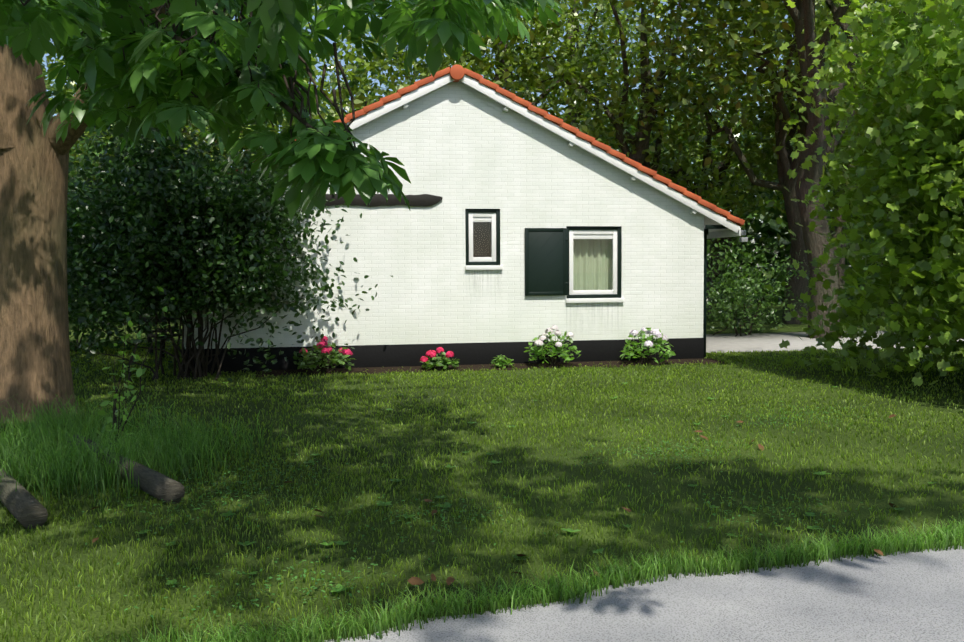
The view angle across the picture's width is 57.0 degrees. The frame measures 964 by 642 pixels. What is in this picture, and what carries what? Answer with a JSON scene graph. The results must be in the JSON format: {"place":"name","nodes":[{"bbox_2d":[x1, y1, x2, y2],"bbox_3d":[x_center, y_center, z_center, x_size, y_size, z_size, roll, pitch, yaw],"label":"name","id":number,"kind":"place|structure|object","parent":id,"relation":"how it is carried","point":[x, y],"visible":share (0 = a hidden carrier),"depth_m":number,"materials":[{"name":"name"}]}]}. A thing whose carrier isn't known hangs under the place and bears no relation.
{"place":"outdoors","nodes":[
{"label":"outdoors","id":0,"kind":"place"},
{"bbox_2d":[0,272,963,641],"bbox_3d":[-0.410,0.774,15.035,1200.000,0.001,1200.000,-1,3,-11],"label":"lawn ground","id":1,"kind":"structure","parent":0,"point":[928,516],"depth_m":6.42,"materials":[{"name":"green plant"}]},
{"bbox_2d":[68,137,90,317],"bbox_3d":[-10.217,-1.677,16.514,7.254,4.983,5.536,-1,3,-11],"label":"tree","id":2,"kind":"object","parent":1,"relation":"on","point":[75,154],"depth_m":16.68,"materials":[{"name":"green plant"}]},
{"bbox_2d":[0,434,184,528],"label":"wooden logs","id":3,"kind":"object","parent":1,"relation":"on","point":[24,506],"visible":0.75,"depth_m":6.19,"materials":[{"name":"wood"}]},
{"bbox_2d":[40,43,181,177],"bbox_3d":[-14.178,-7.344,24.292,13.623,15.632,12.685,1,3,18],"label":"oak tree","id":4,"kind":"object","parent":1,"relation":"on","point":[46,82],"depth_m":25.38,"materials":[{"name":"green plant"}]},
{"bbox_2d":[67,136,178,351],"bbox_3d":[-8.287,-1.787,18.326,6.488,4.982,5.886,-1,3,-11],"label":"hedge","id":5,"kind":"object","parent":1,"relation":"on","point":[111,324],"visible":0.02,"depth_m":18.16,"materials":[{"name":"green plant"}]},
{"bbox_2d":[97,286,174,447],"bbox_3d":[-3.175,0.454,7.977,0.836,1.530,0.626,2,4,40],"label":"sapling plant","id":6,"kind":"object","parent":1,"relation":"on","point":[140,372],"visible":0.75,"depth_m":7.93,"materials":[{"name":"green plant"}]},
{"bbox_2d":[135,316,181,357],"bbox_3d":[-5.802,0.292,17.671,1.800,0.775,1.786,-2,4,-31],"label":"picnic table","id":7,"kind":"object","parent":1,"relation":"on","point":[164,319],"visible":0.15,"depth_m":17.10,"materials":[{"name":"brown wood"}]},
{"bbox_2d":[41,4,376,324],"bbox_3d":[-10.009,-6.421,27.010,14.097,13.404,11.686,0,3,8],"label":"oak tree","id":8,"kind":"object","parent":1,"relation":"on","point":[49,57],"visible":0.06,"depth_m":26.63,"materials":[{"name":"green plant"}]},
{"bbox_2d":[67,117,392,383],"bbox_3d":[-4.277,-1.458,12.986,5.987,4.874,3.693,-1,3,-11],"label":"shrub","id":9,"kind":"object","parent":1,"relation":"on","point":[185,233],"visible":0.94,"depth_m":12.79,"materials":[{"name":"green plant"}]},
{"bbox_2d":[0,0,565,422],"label":"chestnut tree","id":10,"kind":"object","parent":1,"relation":"on","point":[151,63],"visible":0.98,"depth_m":5.92,"materials":[{"name":"green plant"}]},
{"bbox_2d":[234,0,559,153],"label":"oak tree","id":11,"kind":"object","parent":1,"relation":"on","point":[359,98],"visible":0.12,"depth_m":28.04,"materials":[{"name":"green plant"}]},
{"bbox_2d":[182,64,747,373],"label":"house","id":12,"kind":"structure","parent":1,"relation":"on","point":[551,220],"depth_m":15.02,"materials":[{"name":"white paint"}]},
{"bbox_2d":[305,0,675,131],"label":"oak tree","id":13,"kind":"object","parent":1,"relation":"on","point":[496,46],"visible":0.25,"depth_m":28.61,"materials":[{"name":"green plant"}]},
{"bbox_2d":[256,358,724,376],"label":"flower bed soil","id":14,"kind":"structure","parent":1,"relation":"on","point":[377,370],"depth_m":14.74,"materials":[{"name":"brown soil"}]},
{"bbox_2d":[294,336,354,372],"bbox_3d":[-2.514,0.547,14.207,0.992,0.625,0.773,-1,3,-11],"label":"hydrangea plant","id":15,"kind":"object","parent":14,"relation":"on","point":[323,355],"visible":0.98,"depth_m":14.14,"materials":[{"name":"green plant"}]},
{"bbox_2d":[420,347,459,369],"bbox_3d":[-0.679,0.632,14.533,0.678,0.412,0.551,-1,3,-11],"label":"hydrangea plant","id":16,"kind":"object","parent":14,"relation":"on","point":[444,363],"visible":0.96,"depth_m":14.46,"materials":[{"name":"green plant"}]},
{"bbox_2d":[491,354,513,368],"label":"hydrangea plant","id":17,"kind":"object","parent":14,"relation":"on","point":[500,361],"visible":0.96,"depth_m":14.71,"materials":[{"name":"green plant"}]},
{"bbox_2d":[524,325,580,366],"bbox_3d":[1.179,0.430,14.881,0.963,0.730,0.795,-1,3,-11],"label":"hydrangea plant","id":18,"kind":"object","parent":14,"relation":"on","point":[539,341],"visible":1,"depth_m":14.80,"materials":[{"name":"green plant"}]},
{"bbox_2d":[620,327,675,363],"bbox_3d":[2.791,0.435,15.205,0.966,0.661,0.832,-1,3,-11],"label":"hydrangea plant","id":19,"kind":"object","parent":14,"relation":"on","point":[646,345],"visible":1,"depth_m":15.12,"materials":[{"name":"green plant"}]},
{"bbox_2d":[91,414,896,585],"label":"fallen leaves","id":20,"kind":"object","parent":1,"relation":"on","point":[419,581],"visible":0.9,"depth_m":4.93,"materials":[{"name":"brown plant"}]},
{"bbox_2d":[63,382,935,641],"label":"lawn weeds","id":21,"kind":"object","parent":1,"relation":"on","point":[339,588],"visible":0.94,"depth_m":5.84,"materials":[{"name":"green plant"}]},
{"bbox_2d":[41,0,962,306],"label":"forest trees","id":22,"kind":"object","parent":1,"relation":"on","point":[767,228],"depth_m":41.61,"materials":[{"name":"green plant"}]},
{"bbox_2d":[421,0,721,125],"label":"oak tree","id":23,"kind":"object","parent":1,"relation":"on","point":[594,13],"visible":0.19,"depth_m":35.94,"materials":[{"name":"green plant"}]},
{"bbox_2d":[398,0,880,175],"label":"oak tree","id":24,"kind":"object","parent":1,"relation":"on","point":[640,139],"visible":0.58,"depth_m":26.44,"materials":[{"name":"green plant"}]},
{"bbox_2d":[563,12,875,314],"bbox_3d":[8.471,-5.120,30.639,11.806,10.156,11.612,0,3,5],"label":"oak tree","id":25,"kind":"object","parent":1,"relation":"on","point":[712,192],"visible":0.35,"depth_m":28.73,"materials":[{"name":"green plant"}]},
{"bbox_2d":[609,0,905,338],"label":"oak tree","id":26,"kind":"object","parent":1,"relation":"on","point":[800,11],"visible":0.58,"depth_m":20.40,"materials":[{"name":"brown plant"}]},
{"bbox_2d":[706,213,808,335],"bbox_3d":[6.330,-1.085,21.615,3.350,3.018,4.072,1,4,30],"label":"shrub","id":27,"kind":"object","parent":1,"relation":"on","point":[747,288],"visible":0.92,"depth_m":21.20,"materials":[{"name":"green plant"}]},
{"bbox_2d":[585,0,956,323],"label":"oak tree","id":28,"kind":"object","parent":1,"relation":"on","point":[755,20],"visible":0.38,"depth_m":23.58,"materials":[{"name":"green plant"}]},
{"bbox_2d":[738,0,898,307],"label":"oak tree","id":29,"kind":"object","parent":1,"relation":"on","point":[841,261],"visible":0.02,"depth_m":36.83,"materials":[{"name":"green plant"}]},
{"bbox_2d":[696,2,951,314],"bbox_3d":[13.770,-5.983,29.560,11.543,12.027,12.185,2,4,32],"label":"oak tree","id":30,"kind":"object","parent":1,"relation":"on","point":[831,207],"visible":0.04,"depth_m":29.93,"materials":[{"name":"green plant"}]},
{"bbox_2d":[706,331,963,352],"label":"terrace paving","id":31,"kind":"structure","parent":1,"relation":"on","point":[759,342],"depth_m":19.50,"materials":[{"name":"concrete"}]},
{"bbox_2d":[730,0,962,318],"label":"oak tree","id":32,"kind":"object","parent":1,"relation":"on","point":[776,156],"visible":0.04,"depth_m":25.44,"materials":[{"name":"green plant"}]},
{"bbox_2d":[763,0,963,386],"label":"hedge","id":33,"kind":"object","parent":1,"relation":"on","point":[912,158],"visible":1,"depth_m":11.71,"materials":[{"name":"green plant"}]},
{"bbox_2d":[38,0,954,271],"label":"sky","id":34,"kind":"structure","parent":0,"point":[342,61],"materials":[{"name":"white"}]},
{"bbox_2d":[324,545,963,641],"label":"road","id":35,"kind":"structure","parent":0,"point":[916,596],"depth_m":4.17,"materials":[{"name":"grey asphalt"}]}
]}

